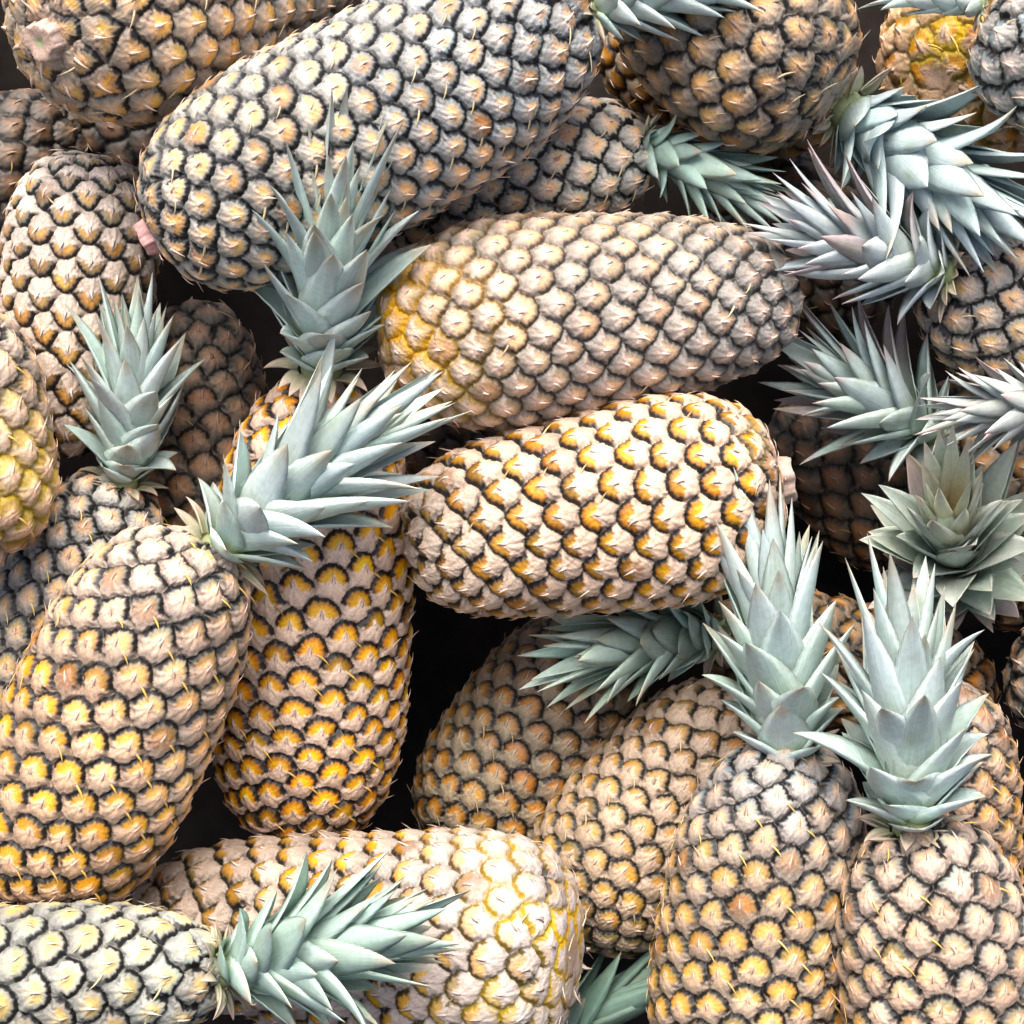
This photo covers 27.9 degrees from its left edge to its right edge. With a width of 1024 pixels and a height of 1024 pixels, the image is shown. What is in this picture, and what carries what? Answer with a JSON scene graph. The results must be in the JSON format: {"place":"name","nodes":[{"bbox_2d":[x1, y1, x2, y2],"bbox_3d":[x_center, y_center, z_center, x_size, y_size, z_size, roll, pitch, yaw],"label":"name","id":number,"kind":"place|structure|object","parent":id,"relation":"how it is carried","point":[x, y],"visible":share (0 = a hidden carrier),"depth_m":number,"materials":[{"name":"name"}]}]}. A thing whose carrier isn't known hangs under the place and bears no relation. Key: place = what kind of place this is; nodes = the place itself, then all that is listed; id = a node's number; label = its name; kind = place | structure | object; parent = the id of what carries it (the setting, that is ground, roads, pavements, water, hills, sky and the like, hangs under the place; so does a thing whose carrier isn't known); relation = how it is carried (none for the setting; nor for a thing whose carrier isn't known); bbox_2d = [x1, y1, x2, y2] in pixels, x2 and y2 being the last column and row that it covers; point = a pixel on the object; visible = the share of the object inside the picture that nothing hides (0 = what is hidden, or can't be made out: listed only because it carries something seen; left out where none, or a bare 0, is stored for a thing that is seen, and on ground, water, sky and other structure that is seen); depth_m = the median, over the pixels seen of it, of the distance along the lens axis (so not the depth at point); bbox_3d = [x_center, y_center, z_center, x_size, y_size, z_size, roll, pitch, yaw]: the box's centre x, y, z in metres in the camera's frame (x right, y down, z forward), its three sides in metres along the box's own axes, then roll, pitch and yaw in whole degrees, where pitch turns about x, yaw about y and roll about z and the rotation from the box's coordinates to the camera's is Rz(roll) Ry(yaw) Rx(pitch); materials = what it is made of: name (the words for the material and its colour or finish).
{"place":"outdoors","nodes":[
{"label":"outdoors","id":0,"kind":"place"},
{"bbox_2d":[0,0,1023,1023],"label":"ground","id":1,"kind":"structure","parent":0,"point":[450,648],"depth_m":1.54,"materials":[{"name":"black"}]},
{"bbox_2d":[0,88,87,259],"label":"pineapple","id":2,"kind":"object","parent":1,"relation":"on","point":[35,125],"visible":0.54,"depth_m":1.36,"materials":[{"name":"brown food"}]},
{"bbox_2d":[0,146,162,458],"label":"pineapple","id":3,"kind":"object","parent":1,"relation":"on","point":[68,235],"visible":0.6,"depth_m":1.27,"materials":[{"name":"beige food"}]},
{"bbox_2d":[36,86,160,168],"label":"pineapple","id":4,"kind":"object","parent":1,"relation":"on","point":[128,143],"visible":0.06,"depth_m":1.39,"materials":[{"name":"brown food"}]},
{"bbox_2d":[0,272,204,703],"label":"pineapple","id":5,"kind":"object","parent":1,"relation":"on","point":[132,396],"visible":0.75,"depth_m":1.27,"materials":[{"name":"fruit rind"},{"name":"leaf"}]},
{"bbox_2d":[0,312,61,566],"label":"pineapple","id":6,"kind":"object","parent":5,"relation":"on","point":[30,482],"visible":1,"depth_m":1.22,"materials":[{"name":"yellow food"}]},
{"bbox_2d":[1,0,352,127],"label":"pineapple","id":7,"kind":"object","parent":1,"relation":"on","point":[131,63],"visible":0.83,"depth_m":1.19,"materials":[{"name":"brown food"}]},
{"bbox_2d":[146,297,268,536],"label":"pineapple","id":8,"kind":"object","parent":1,"relation":"on","point":[224,383],"visible":0.4,"depth_m":1.35,"materials":[{"name":"brown food"}]},
{"bbox_2d":[0,848,471,1023],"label":"pineapple","id":9,"kind":"object","parent":1,"relation":"on","point":[312,949],"visible":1,"depth_m":1.14,"materials":[{"name":"fruit rind"},{"name":"leaf"}]},
{"bbox_2d":[0,329,472,904],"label":"pineapple","id":10,"kind":"object","parent":1,"relation":"on","point":[120,697],"visible":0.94,"depth_m":1.17,"materials":[{"name":"fruit rind"},{"name":"leaf"}]},
{"bbox_2d":[211,87,430,836],"bbox_3d":[-0.125,-0.015,1.266,0.143,0.484,0.206,4,11,3],"label":"pineapple","id":11,"kind":"object","parent":1,"relation":"on","point":[313,734],"visible":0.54,"depth_m":1.26,"materials":[{"name":"fruit rind"},{"name":"leaf"}]},
{"bbox_2d":[130,823,591,1023],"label":"pineapple","id":12,"kind":"object","parent":1,"relation":"on","point":[513,921],"visible":0.67,"depth_m":1.21,"materials":[{"name":"beige food"}]},
{"bbox_2d":[403,419,491,484],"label":"pineapple","id":13,"kind":"object","parent":1,"relation":"on","point":[445,436],"visible":0.09,"depth_m":1.39,"materials":[{"name":"brown food"}]},
{"bbox_2d":[133,0,763,292],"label":"pineapple","id":14,"kind":"object","parent":1,"relation":"on","point":[473,96],"visible":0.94,"depth_m":1.17,"materials":[{"name":"fruit rind"},{"name":"leaf"}]},
{"bbox_2d":[407,616,651,838],"bbox_3d":[0.013,0.159,1.390,0.129,0.128,0.194,36,91,22],"label":"pineapple","id":15,"kind":"object","parent":1,"relation":"on","point":[501,752],"visible":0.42,"depth_m":1.34,"materials":[{"name":"brown food"}]},
{"bbox_2d":[374,207,805,433],"bbox_3d":[0.048,-0.121,1.266,0.267,0.134,0.134,-7,55,-6],"label":"pineapple","id":16,"kind":"object","parent":1,"relation":"on","point":[511,321],"visible":0.95,"depth_m":1.22,"materials":[{"name":"beige food"}]},
{"bbox_2d":[391,96,792,248],"bbox_3d":[0.041,-0.211,1.302,0.262,0.097,0.122,-13,55,9],"label":"pineapple","id":17,"kind":"object","parent":1,"relation":"on","point":[606,155],"visible":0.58,"depth_m":1.27,"materials":[{"name":"fruit rind"},{"name":"leaf"}]},
{"bbox_2d":[394,391,797,619],"bbox_3d":[0.051,0.001,1.250,0.242,0.135,0.137,-10,55,4],"label":"pineapple","id":18,"kind":"object","parent":1,"relation":"on","point":[615,507],"visible":0.91,"depth_m":1.21,"materials":[{"name":"beige food"}]},
{"bbox_2d":[566,950,650,1023],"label":"pineapple","id":19,"kind":"object","parent":1,"relation":"on","point":[607,996],"visible":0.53,"depth_m":1.30,"materials":[{"name":"green plant"}]},
{"bbox_2d":[532,673,757,958],"bbox_3d":[0.094,0.198,1.334,0.122,0.124,0.202,39,87,24],"label":"pineapple","id":20,"kind":"object","parent":1,"relation":"on","point":[607,825],"visible":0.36,"depth_m":1.29,"materials":[{"name":"beige food"}]},
{"bbox_2d":[614,0,868,159],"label":"pineapple","id":21,"kind":"object","parent":1,"relation":"on","point":[776,75],"visible":0.94,"depth_m":1.23,"materials":[{"name":"brown food"}]},
{"bbox_2d":[646,467,867,1023],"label":"pineapple","id":22,"kind":"object","parent":1,"relation":"on","point":[770,833],"visible":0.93,"depth_m":1.20,"materials":[{"name":"beige plant"}]},
{"bbox_2d":[517,588,1001,732],"bbox_3d":[0.169,0.102,1.361,0.369,0.116,0.154,16,53,-20],"label":"pineapple","id":23,"kind":"object","parent":1,"relation":"on","point":[616,655],"visible":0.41,"depth_m":1.30,"materials":[{"name":"green plant"}]},
{"bbox_2d":[697,152,898,343],"bbox_3d":[0.202,-0.184,1.439,0.151,0.110,0.112,39,62,0],"label":"pineapple","id":24,"kind":"object","parent":1,"relation":"on","point":[820,294],"visible":0.22,"depth_m":1.40,"materials":[{"name":"brown food"}]},
{"bbox_2d":[597,27,1023,276],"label":"pineapple","id":25,"kind":"object","parent":24,"relation":"on","point":[896,146],"visible":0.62,"depth_m":1.25,"materials":[{"name":"green plant"}]},
{"bbox_2d":[764,395,908,572],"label":"pineapple","id":26,"kind":"object","parent":1,"relation":"on","point":[832,506],"visible":0.32,"depth_m":1.41,"materials":[{"name":"brown food"}]},
{"bbox_2d":[794,534,1023,1023],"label":"pineapple","id":27,"kind":"object","parent":1,"relation":"on","point":[929,925],"visible":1,"depth_m":1.16,"materials":[{"name":"beige plant"}]},
{"bbox_2d":[859,423,1023,633],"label":"pineapple","id":28,"kind":"object","parent":1,"relation":"on","point":[955,518],"visible":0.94,"depth_m":1.27,"materials":[{"name":"green plant"}]},
{"bbox_2d":[758,301,1023,534],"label":"pineapple","id":29,"kind":"object","parent":28,"relation":"on","point":[865,387],"visible":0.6,"depth_m":1.30,"materials":[{"name":"green plant"}]},
{"bbox_2d":[742,140,1023,383],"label":"pineapple","id":30,"kind":"object","parent":29,"relation":"on","point":[964,319],"visible":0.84,"depth_m":1.25,"materials":[{"name":"grey plant"}]},
{"bbox_2d":[915,357,1023,464],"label":"pineapple","id":31,"kind":"object","parent":28,"relation":"on","point":[991,413],"visible":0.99,"depth_m":1.23,"materials":[{"name":"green plant"}]},
{"bbox_2d":[872,0,1023,152],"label":"pineapple","id":32,"kind":"object","parent":1,"relation":"on","point":[925,56],"visible":0.49,"depth_m":1.31,"materials":[{"name":"yellow food"}]},
{"bbox_2d":[857,0,1023,136],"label":"pineapple","id":33,"kind":"object","parent":32,"relation":"on","point":[995,66],"visible":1,"depth_m":1.23,"materials":[{"name":"grey plant"}]},
{"bbox_2d":[944,681,1023,885],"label":"pineapple","id":34,"kind":"object","parent":1,"relation":"on","point":[995,779],"visible":0.26,"depth_m":1.29,"materials":[{"name":"beige food"}]},
{"bbox_2d":[1002,627,1023,728],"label":"pineapple","id":35,"kind":"object","parent":1,"relation":"on","point":[1013,675],"visible":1,"depth_m":1.34,"materials":[{"name":"brown food"}]}
]}

